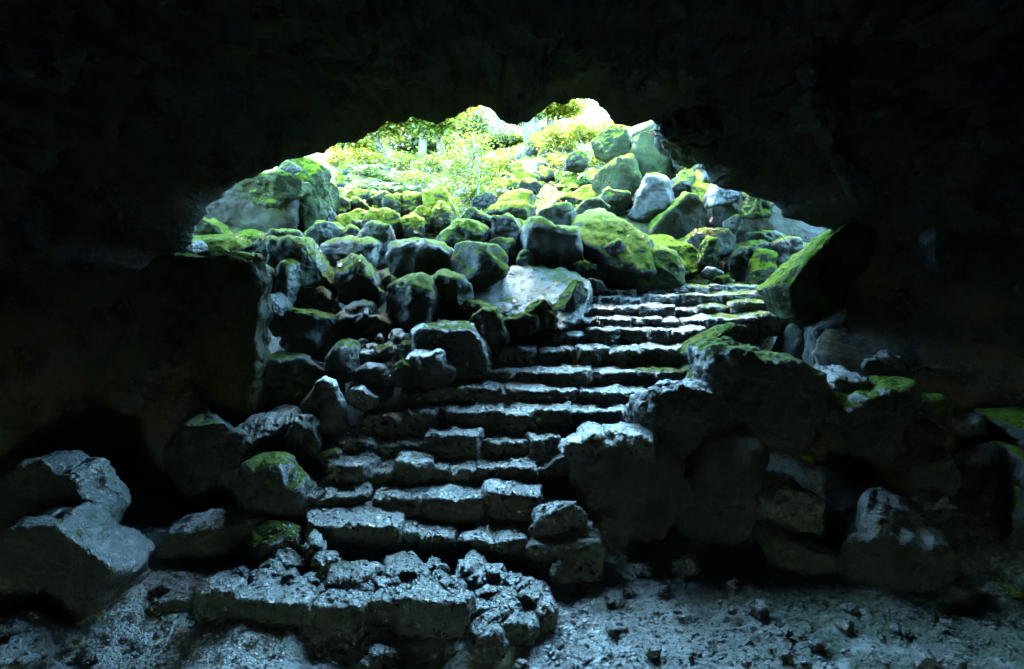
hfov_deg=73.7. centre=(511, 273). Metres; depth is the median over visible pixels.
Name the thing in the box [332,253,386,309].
boulder
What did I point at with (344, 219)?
stone
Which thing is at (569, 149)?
mossy stone
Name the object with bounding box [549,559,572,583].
stone
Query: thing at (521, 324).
stone
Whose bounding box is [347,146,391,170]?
shrub
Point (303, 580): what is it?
stone
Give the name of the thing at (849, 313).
boulder
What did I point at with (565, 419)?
stone step
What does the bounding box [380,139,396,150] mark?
tree
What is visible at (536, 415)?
fern
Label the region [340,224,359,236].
stone
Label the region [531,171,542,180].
mossy stone
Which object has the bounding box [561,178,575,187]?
mossy stone
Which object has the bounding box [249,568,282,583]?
stone
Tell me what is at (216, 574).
stone
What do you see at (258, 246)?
stone
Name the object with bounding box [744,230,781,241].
boulder
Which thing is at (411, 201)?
boulder
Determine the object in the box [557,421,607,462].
stone
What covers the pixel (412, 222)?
stone
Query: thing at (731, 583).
stone
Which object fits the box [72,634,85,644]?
stone
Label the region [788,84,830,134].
rock outcrop
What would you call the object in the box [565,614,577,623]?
stone
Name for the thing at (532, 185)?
stone
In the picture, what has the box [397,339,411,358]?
stone
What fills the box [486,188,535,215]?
boulder
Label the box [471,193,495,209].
stone
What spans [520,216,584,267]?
boulder
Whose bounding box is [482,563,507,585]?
stone
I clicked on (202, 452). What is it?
boulder
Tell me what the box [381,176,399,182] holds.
fern
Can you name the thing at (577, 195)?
boulder
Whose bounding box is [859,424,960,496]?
boulder
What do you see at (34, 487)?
boulder
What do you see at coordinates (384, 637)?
stone
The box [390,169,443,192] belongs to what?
shrub
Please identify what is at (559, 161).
shrub
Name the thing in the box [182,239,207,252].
stone
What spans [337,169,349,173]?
mossy stone
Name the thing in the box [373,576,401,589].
stone
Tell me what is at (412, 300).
boulder
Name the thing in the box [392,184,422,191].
fern
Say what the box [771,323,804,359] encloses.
boulder
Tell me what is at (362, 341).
stone
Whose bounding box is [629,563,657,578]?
stone
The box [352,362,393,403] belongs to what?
boulder
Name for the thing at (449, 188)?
mossy stone
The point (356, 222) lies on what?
mossy stone
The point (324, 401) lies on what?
stone
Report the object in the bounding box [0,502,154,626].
boulder
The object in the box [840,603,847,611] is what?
stone
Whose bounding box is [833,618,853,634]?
stone
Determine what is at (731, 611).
stone
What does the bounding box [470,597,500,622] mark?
stone
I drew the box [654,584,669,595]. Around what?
stone
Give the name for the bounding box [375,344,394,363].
stone
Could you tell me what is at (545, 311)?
stone
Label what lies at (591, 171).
mossy stone
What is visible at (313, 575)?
stone
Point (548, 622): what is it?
stone
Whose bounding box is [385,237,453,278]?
boulder
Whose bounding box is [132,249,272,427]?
boulder
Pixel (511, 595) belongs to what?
stone
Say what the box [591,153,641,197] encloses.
boulder
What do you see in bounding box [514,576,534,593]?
stone
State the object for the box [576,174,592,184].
fern
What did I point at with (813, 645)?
stone
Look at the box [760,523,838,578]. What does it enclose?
boulder
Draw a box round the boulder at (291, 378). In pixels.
[265,350,345,436]
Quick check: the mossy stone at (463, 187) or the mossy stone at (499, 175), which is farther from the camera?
the mossy stone at (499, 175)
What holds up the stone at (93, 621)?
on the ground at (842, 495)
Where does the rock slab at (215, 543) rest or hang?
on the ground at (842, 495)
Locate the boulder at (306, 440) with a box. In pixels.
[284,414,329,480]
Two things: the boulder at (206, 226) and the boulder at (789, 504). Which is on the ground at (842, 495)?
the boulder at (789, 504)
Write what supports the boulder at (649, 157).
on the ground at (842, 495)
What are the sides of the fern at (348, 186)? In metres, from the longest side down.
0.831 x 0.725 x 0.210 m
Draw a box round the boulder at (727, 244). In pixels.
[676,227,735,264]
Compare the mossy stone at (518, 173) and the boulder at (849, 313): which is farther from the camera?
the mossy stone at (518, 173)
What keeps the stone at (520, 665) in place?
on the ground at (842, 495)
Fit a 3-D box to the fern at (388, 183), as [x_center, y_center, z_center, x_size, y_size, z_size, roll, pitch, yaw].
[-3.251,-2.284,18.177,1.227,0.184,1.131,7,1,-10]
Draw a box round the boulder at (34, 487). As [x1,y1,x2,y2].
[0,450,130,535]
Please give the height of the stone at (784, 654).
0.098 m
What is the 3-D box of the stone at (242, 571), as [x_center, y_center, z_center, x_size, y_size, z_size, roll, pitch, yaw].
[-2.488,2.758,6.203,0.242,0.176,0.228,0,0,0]
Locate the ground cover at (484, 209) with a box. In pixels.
[306,118,651,215]
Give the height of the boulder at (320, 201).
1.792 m
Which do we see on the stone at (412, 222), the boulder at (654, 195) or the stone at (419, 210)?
the stone at (419, 210)
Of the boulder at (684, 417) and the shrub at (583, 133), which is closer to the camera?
the boulder at (684, 417)
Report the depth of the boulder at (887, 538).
6.44 m
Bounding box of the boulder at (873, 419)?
[816,375,922,464]
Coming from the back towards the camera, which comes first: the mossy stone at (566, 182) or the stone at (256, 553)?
the mossy stone at (566, 182)
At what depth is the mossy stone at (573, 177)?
17.91 m
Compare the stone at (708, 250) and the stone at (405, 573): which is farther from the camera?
the stone at (708, 250)
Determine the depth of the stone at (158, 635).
5.53 m
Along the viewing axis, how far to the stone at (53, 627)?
5.43 m
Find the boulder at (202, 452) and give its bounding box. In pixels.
[162,413,246,506]
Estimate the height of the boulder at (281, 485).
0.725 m
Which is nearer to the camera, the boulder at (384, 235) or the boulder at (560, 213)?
the boulder at (384, 235)
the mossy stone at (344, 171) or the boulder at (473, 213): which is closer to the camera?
the boulder at (473, 213)
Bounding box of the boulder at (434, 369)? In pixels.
[405,348,455,391]
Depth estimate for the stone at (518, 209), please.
13.99 m
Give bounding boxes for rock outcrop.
[653,104,723,168]
[696,164,714,184]
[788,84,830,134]
[795,62,849,148]
[831,146,871,201]
[912,225,963,284]
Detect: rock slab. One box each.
[0,623,56,668]
[144,573,206,616]
[151,508,268,562]
[235,229,266,242]
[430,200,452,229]
[458,298,493,320]
[473,264,592,331]
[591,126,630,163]
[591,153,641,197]
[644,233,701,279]
[672,168,695,198]
[704,184,740,208]
[744,248,777,284]
[916,391,957,427]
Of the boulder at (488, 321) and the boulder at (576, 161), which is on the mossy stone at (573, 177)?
the boulder at (576, 161)
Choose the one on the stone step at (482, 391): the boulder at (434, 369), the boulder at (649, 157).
the boulder at (434, 369)
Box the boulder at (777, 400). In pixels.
[685,336,831,456]
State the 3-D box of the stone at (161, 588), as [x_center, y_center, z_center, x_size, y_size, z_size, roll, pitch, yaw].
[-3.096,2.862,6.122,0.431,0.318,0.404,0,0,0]
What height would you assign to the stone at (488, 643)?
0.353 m
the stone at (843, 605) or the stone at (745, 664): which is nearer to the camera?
the stone at (745, 664)
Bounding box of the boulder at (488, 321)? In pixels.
[468,304,509,344]
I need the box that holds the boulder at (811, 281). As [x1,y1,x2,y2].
[756,222,877,329]
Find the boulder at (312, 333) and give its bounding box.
[279,307,339,362]
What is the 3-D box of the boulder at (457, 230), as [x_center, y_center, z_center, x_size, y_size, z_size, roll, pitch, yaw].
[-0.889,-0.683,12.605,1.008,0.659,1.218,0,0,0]
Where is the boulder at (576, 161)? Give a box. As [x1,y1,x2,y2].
[563,150,587,173]
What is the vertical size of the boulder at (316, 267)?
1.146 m
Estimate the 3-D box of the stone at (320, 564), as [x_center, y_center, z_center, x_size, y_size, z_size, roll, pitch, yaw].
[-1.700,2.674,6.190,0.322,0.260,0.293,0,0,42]
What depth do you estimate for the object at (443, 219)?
13.61 m
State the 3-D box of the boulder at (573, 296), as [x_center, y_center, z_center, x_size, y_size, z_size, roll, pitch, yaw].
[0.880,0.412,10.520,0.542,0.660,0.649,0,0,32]
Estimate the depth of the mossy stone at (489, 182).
17.65 m
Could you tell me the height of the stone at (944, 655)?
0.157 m
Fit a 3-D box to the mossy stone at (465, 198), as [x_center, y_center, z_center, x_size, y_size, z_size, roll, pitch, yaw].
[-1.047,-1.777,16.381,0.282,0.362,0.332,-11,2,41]
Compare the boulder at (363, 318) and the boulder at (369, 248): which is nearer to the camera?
the boulder at (363, 318)
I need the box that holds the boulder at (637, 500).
[537,437,693,545]
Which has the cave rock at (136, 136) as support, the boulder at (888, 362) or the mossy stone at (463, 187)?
the boulder at (888, 362)
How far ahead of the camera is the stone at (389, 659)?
5.19 m
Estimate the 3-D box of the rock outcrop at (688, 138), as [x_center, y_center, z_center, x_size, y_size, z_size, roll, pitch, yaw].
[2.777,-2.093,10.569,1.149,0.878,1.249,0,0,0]
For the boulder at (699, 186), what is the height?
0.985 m
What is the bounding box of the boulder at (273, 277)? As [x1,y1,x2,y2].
[266,264,276,293]
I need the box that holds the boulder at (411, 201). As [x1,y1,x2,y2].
[401,191,422,216]
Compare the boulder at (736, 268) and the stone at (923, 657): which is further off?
the boulder at (736, 268)
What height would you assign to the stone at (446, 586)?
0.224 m
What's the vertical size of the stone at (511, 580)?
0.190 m
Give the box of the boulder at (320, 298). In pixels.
[292,286,341,314]
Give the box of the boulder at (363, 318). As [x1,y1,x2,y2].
[334,299,394,342]
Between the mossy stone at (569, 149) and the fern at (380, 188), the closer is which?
the fern at (380, 188)
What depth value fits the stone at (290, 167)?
12.78 m
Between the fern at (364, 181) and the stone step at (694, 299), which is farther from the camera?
the fern at (364, 181)
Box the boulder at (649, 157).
[629,129,675,179]
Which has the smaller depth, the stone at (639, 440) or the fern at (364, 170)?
the stone at (639, 440)
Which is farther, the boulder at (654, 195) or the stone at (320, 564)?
the boulder at (654, 195)
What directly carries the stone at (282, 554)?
on the ground at (842, 495)
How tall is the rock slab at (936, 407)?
0.424 m
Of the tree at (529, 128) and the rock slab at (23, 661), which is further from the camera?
the tree at (529, 128)
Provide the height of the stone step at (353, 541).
0.702 m
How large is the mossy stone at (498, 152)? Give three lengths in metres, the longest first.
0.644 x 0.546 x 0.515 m
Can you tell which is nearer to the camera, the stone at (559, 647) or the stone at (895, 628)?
the stone at (559, 647)
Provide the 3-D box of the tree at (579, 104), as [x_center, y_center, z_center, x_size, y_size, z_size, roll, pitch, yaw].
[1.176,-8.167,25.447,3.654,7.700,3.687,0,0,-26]
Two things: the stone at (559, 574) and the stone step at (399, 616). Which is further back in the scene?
the stone at (559, 574)
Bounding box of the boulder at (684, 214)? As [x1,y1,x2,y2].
[646,191,709,238]
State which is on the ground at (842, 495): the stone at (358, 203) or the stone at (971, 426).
the stone at (358, 203)
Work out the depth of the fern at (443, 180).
19.14 m
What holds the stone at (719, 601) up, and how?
on the ground at (842, 495)
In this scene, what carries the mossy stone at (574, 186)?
on the ground at (842, 495)
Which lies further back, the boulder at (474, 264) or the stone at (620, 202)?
the stone at (620, 202)
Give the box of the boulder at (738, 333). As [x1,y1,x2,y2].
[676,322,750,356]
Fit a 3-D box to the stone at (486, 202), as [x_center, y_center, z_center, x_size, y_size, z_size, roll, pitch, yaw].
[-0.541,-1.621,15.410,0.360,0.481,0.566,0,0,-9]
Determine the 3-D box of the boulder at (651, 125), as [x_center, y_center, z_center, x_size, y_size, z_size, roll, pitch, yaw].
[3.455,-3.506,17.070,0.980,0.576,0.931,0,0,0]
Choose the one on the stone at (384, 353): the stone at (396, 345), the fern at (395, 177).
the stone at (396, 345)
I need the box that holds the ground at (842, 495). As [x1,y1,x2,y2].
[0,103,1023,668]
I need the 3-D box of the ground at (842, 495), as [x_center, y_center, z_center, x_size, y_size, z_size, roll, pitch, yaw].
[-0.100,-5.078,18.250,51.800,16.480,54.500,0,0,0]
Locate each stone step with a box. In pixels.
[194,577,475,640]
[298,477,544,527]
[302,500,606,583]
[324,450,538,486]
[335,424,560,464]
[357,400,624,437]
[399,380,645,407]
[453,363,688,387]
[497,341,688,367]
[516,310,786,339]
[543,325,706,346]
[584,298,767,317]
[587,290,762,306]
[596,281,758,296]
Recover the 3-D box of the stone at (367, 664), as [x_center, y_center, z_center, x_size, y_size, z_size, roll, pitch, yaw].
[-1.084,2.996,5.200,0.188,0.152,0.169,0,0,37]
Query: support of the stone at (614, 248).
on the boulder at (634, 256)
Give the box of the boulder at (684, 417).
[622,377,737,458]
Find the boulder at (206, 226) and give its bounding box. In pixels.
[193,218,232,234]
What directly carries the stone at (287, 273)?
on the boulder at (320, 298)
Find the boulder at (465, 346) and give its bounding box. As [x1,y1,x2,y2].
[410,320,492,382]
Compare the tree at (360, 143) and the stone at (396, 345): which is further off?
the tree at (360, 143)
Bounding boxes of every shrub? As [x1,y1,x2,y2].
[323,147,355,166]
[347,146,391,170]
[372,146,436,172]
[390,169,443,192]
[405,149,449,182]
[476,151,526,174]
[483,175,512,197]
[526,118,579,155]
[535,151,597,171]
[549,113,607,162]
[587,134,606,169]
[596,119,630,129]
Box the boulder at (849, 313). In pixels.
[802,299,889,365]
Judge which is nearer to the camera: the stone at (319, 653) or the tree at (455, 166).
the stone at (319, 653)
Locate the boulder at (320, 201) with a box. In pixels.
[289,157,340,232]
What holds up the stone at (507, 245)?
on the boulder at (506, 225)
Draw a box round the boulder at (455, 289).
[430,269,473,320]
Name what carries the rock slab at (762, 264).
on the ground at (842, 495)
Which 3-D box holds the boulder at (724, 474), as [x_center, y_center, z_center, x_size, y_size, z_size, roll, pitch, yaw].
[2.438,2.452,7.901,1.343,1.441,1.432,0,0,0]
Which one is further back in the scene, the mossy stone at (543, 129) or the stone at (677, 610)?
the mossy stone at (543, 129)
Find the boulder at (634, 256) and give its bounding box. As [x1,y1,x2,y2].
[571,208,656,276]
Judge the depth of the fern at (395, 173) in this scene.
19.40 m
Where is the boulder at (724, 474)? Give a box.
[673,426,769,548]
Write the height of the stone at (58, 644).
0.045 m
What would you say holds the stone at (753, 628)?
on the ground at (842, 495)
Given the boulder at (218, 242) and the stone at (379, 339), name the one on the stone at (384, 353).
the stone at (379, 339)
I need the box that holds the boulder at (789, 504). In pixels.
[750,470,830,547]
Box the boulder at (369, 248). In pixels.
[320,235,382,267]
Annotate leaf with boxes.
[175,628,185,633]
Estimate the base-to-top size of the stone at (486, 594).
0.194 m
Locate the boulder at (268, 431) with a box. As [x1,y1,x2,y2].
[220,404,302,494]
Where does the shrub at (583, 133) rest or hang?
on the ground at (842, 495)
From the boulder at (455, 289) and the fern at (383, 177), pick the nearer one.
the boulder at (455, 289)
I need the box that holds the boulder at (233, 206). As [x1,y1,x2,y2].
[205,185,300,232]
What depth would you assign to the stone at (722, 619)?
5.81 m
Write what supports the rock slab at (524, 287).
on the stone step at (760, 324)
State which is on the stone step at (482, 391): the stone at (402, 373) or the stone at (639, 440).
the stone at (402, 373)
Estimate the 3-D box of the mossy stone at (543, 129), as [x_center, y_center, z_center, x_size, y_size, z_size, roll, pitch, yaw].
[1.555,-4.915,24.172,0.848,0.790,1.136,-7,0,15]
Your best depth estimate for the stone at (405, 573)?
6.07 m
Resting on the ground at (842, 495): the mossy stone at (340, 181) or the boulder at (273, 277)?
the mossy stone at (340, 181)
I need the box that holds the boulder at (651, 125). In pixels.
[631,122,655,138]
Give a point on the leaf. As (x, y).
(181, 630)
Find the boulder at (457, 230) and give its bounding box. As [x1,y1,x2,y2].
[436,218,489,248]
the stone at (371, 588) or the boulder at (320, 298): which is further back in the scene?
the boulder at (320, 298)
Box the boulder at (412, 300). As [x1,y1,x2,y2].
[384,272,441,332]
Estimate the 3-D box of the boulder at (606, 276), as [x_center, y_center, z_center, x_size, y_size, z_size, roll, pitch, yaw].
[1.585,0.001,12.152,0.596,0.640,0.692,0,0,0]
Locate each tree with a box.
[331,133,393,160]
[358,126,386,158]
[371,119,417,171]
[380,126,475,143]
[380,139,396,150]
[381,132,464,157]
[396,109,473,175]
[419,117,513,205]
[434,105,488,168]
[451,106,522,142]
[464,109,523,152]
[490,100,574,150]
[535,98,596,132]
[542,100,596,125]
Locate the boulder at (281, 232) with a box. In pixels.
[264,228,304,237]
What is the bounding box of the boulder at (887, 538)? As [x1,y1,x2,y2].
[829,487,961,594]
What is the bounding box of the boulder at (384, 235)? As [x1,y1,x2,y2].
[358,220,395,270]
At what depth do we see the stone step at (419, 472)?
7.54 m
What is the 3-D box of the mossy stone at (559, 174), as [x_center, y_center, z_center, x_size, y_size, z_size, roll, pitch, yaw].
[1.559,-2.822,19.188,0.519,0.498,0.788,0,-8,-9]
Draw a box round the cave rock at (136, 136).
[0,0,1023,503]
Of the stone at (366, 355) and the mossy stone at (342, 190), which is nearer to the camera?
the stone at (366, 355)
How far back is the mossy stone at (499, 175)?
19.41 m
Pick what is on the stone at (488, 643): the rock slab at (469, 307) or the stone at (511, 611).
the stone at (511, 611)
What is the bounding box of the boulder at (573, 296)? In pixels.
[555,279,588,311]
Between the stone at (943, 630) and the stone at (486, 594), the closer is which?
the stone at (943, 630)
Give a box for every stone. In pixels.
[0,610,52,641]
[47,622,63,640]
[53,642,60,648]
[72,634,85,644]
[86,618,99,626]
[120,634,129,641]
[147,574,181,594]
[153,631,162,637]
[179,659,186,665]
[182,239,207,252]
[193,570,239,600]
[230,565,250,583]
[238,251,266,262]
[242,520,302,569]
[247,569,255,583]
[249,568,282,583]
[252,235,278,260]
[259,558,281,568]
[267,549,299,566]
[267,564,285,576]
[269,292,292,337]
[275,258,301,304]
[277,160,301,174]
[281,567,299,585]
[285,558,309,575]
[290,575,311,585]
[300,376,349,434]
[302,529,326,564]
[303,571,321,586]
[309,550,340,578]
[316,650,322,657]
[317,580,328,593]
[318,447,341,464]
[322,559,377,591]
[325,338,361,383]
[326,207,336,221]
[335,171,346,188]
[335,208,367,226]
[336,196,351,214]
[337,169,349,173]
[338,161,348,170]
[339,188,344,196]
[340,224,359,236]
[343,189,374,205]
[345,382,380,411]
[350,196,369,210]
[352,218,361,229]
[356,581,375,591]
[358,338,368,348]
[358,654,374,668]
[359,348,376,364]
[362,627,389,653]
[363,561,383,575]
[365,342,377,349]
[366,177,383,186]
[368,643,402,668]
[373,190,389,206]
[373,333,384,344]
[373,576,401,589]
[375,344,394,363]
[379,551,429,582]
[381,274,396,290]
[381,551,406,565]
[387,328,409,343]
[390,342,399,357]
[390,357,416,387]
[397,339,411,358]
[402,212,425,238]
[406,577,443,590]
[413,205,431,227]
[424,556,449,573]
[431,570,447,579]
[439,575,466,589]
[443,184,454,194]
[445,637,461,658]
[455,185,468,198]
[455,557,487,591]
[461,192,471,204]
[465,550,486,566]
[466,608,509,661]
[470,187,497,201]
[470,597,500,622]
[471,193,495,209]
[472,176,490,185]
[474,584,498,601]
[481,191,495,209]
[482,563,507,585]
[489,237,515,257]
[490,586,521,611]
[494,148,507,157]
[495,156,510,171]
[495,200,535,218]
[497,172,510,177]
[497,600,520,641]
[500,572,520,586]
[501,173,518,190]
[502,152,519,161]
[504,312,540,337]
[507,611,540,645]
[510,162,526,172]
[512,168,539,181]
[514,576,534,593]
[514,659,529,668]
[516,178,541,193]
[516,249,536,266]
[517,580,552,610]
[524,299,558,330]
[525,132,542,156]
[528,501,587,537]
[530,595,558,630]
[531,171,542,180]
[536,159,548,170]
[538,147,556,160]
[538,165,554,181]
[542,125,561,130]
[545,154,558,166]
[548,257,565,268]
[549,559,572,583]
[555,184,565,190]
[556,168,567,177]
[556,643,563,650]
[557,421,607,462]
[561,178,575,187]
[564,188,572,193]
[565,141,577,153]
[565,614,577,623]
[568,174,583,185]
[568,182,580,190]
[575,197,610,213]
[582,168,597,184]
[586,277,606,295]
[591,238,625,267]
[597,186,633,215]
[602,421,657,461]
[604,591,624,609]
[605,623,619,636]
[615,622,627,631]
[623,587,632,597]
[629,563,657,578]
[643,639,661,658]
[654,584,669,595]
[671,552,702,579]
[673,606,682,614]
[696,235,718,271]
[700,266,723,279]
[708,275,734,284]
[716,599,722,604]
[719,614,729,622]
[721,578,742,590]
[722,214,742,232]
[727,606,736,614]
[739,655,751,668]
[740,192,774,218]
[747,599,769,620]
[750,625,756,630]
[776,648,793,665]
[780,625,792,637]
[798,656,812,668]
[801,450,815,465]
[807,638,826,650]
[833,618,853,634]
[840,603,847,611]
[847,603,861,615]
[889,623,900,633]
[902,629,909,636]
[909,643,934,668]
[911,488,956,509]
[924,643,967,668]
[935,626,950,634]
[936,410,990,441]
[939,618,951,628]
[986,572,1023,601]
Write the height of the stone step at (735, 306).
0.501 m
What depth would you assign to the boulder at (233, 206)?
12.97 m
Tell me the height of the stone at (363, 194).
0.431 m
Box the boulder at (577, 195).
[552,185,597,204]
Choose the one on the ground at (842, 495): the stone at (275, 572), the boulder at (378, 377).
the stone at (275, 572)
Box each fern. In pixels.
[339,184,363,189]
[343,175,358,180]
[348,162,379,170]
[348,179,379,188]
[350,164,385,174]
[355,165,388,176]
[369,185,393,190]
[372,182,403,187]
[373,171,402,178]
[373,174,398,181]
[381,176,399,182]
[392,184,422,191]
[392,187,417,192]
[413,184,455,191]
[421,174,463,185]
[533,413,545,423]
[552,176,566,180]
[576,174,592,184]
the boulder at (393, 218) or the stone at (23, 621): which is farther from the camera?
the boulder at (393, 218)
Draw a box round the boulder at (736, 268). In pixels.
[723,239,768,281]
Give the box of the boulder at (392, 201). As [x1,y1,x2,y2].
[381,192,402,216]
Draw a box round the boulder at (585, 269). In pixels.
[566,260,601,279]
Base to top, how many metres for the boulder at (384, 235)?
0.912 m
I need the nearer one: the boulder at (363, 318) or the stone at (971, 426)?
the stone at (971, 426)
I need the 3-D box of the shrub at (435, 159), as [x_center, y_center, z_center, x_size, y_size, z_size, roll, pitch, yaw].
[-2.417,-3.078,20.126,1.422,1.024,1.529,0,0,0]
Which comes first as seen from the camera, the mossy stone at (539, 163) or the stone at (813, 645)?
the stone at (813, 645)
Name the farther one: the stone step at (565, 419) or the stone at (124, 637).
the stone step at (565, 419)
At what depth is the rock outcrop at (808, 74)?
9.26 m
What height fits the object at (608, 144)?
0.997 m
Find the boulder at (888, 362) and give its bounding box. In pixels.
[861,349,907,376]
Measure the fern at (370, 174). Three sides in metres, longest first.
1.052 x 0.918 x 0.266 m
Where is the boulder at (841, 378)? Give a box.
[814,365,868,422]
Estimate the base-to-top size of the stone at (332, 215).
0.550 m
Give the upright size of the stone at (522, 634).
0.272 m
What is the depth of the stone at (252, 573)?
6.09 m
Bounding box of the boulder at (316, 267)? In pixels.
[264,234,337,298]
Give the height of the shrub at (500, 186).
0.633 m
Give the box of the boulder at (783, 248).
[768,233,805,267]
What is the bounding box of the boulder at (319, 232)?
[303,220,344,246]
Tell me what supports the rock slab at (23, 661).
on the ground at (842, 495)
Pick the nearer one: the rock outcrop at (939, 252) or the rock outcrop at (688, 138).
the rock outcrop at (939, 252)
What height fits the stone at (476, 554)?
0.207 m
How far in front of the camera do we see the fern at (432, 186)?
17.64 m
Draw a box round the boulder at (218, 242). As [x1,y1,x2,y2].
[193,233,252,251]
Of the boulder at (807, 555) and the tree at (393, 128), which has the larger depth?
the tree at (393, 128)
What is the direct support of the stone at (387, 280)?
on the boulder at (353, 280)
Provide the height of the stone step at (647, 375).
0.490 m
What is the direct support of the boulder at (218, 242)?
on the ground at (842, 495)
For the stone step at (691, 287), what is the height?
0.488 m
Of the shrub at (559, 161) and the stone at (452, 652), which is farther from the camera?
the shrub at (559, 161)
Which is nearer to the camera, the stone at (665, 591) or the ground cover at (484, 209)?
the stone at (665, 591)
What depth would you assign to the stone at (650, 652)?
5.33 m
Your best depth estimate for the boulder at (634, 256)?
11.77 m
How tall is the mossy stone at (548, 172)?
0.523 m
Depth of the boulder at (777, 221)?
13.18 m
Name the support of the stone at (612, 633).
on the ground at (842, 495)
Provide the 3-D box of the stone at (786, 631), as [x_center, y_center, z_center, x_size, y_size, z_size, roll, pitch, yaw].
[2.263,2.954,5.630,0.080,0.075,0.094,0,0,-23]
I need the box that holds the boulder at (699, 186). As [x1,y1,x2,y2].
[689,170,709,204]
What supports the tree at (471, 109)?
on the ground at (842, 495)
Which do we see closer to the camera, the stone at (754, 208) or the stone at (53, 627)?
the stone at (53, 627)
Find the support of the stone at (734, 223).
on the boulder at (727, 244)
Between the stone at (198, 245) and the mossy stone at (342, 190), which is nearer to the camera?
the stone at (198, 245)
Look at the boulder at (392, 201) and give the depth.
14.22 m
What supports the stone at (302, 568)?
on the ground at (842, 495)
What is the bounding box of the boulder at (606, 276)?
[592,263,611,288]
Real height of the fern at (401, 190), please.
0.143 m
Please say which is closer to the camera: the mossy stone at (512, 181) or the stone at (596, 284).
the stone at (596, 284)
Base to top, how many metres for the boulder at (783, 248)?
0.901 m
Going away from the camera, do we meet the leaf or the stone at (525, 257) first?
the leaf
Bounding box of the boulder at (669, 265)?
[610,245,685,291]
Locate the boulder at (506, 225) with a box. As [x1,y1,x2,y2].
[489,212,522,258]
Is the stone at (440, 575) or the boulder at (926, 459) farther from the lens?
the boulder at (926, 459)
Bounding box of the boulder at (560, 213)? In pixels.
[537,202,577,225]
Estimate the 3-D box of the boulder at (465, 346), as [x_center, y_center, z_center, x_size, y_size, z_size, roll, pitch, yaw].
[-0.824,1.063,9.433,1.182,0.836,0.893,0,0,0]
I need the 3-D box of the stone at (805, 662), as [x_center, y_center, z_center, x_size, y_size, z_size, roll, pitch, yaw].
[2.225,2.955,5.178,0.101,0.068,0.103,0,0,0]
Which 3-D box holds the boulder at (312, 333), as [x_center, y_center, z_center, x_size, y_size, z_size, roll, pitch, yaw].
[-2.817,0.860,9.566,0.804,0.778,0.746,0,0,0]
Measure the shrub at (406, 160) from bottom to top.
1.072 m
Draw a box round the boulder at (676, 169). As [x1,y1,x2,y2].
[672,161,696,174]
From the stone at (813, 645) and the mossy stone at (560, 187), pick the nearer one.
the stone at (813, 645)
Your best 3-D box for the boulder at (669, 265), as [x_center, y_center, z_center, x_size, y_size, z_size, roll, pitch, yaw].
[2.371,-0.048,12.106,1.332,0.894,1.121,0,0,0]
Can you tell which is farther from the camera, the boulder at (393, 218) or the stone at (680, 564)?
the boulder at (393, 218)
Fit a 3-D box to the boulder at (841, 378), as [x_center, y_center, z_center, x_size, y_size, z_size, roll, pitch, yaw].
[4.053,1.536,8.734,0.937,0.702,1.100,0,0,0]
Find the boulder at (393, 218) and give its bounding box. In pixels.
[360,207,403,237]
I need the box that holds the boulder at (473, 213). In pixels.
[456,207,490,226]
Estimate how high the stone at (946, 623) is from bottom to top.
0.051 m
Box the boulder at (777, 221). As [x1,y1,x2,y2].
[703,192,829,243]
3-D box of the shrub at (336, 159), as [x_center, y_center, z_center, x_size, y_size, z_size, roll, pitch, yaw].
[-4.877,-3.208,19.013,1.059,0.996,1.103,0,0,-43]
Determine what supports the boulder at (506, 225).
on the ground at (842, 495)
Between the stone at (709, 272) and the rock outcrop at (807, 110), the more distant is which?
the stone at (709, 272)
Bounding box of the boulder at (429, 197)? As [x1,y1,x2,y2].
[422,187,458,227]
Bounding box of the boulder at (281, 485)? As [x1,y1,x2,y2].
[233,451,318,520]
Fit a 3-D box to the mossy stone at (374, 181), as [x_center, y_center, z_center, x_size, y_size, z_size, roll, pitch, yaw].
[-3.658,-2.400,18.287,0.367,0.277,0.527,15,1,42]
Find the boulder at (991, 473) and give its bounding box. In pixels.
[953,441,1023,549]
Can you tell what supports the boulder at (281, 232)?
on the stone at (258, 246)
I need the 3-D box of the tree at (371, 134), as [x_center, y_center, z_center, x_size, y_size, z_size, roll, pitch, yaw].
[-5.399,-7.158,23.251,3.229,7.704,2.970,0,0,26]
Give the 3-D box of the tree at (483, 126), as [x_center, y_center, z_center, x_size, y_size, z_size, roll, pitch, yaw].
[-2.158,-9.527,33.917,6.183,8.958,5.195,0,0,0]
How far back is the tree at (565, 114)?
25.46 m
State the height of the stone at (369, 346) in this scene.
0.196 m
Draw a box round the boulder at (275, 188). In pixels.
[236,169,312,208]
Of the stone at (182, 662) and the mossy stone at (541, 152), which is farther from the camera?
the mossy stone at (541, 152)
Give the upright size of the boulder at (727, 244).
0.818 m
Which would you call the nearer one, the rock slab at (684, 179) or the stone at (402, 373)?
the stone at (402, 373)
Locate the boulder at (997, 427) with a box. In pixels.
[972,406,1023,446]
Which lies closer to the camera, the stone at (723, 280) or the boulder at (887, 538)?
the boulder at (887, 538)
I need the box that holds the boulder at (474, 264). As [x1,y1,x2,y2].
[449,240,509,288]
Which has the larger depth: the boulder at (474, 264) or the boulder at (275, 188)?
the boulder at (275, 188)
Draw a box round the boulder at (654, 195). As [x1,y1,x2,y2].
[626,172,674,222]
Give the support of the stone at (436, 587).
on the ground at (842, 495)

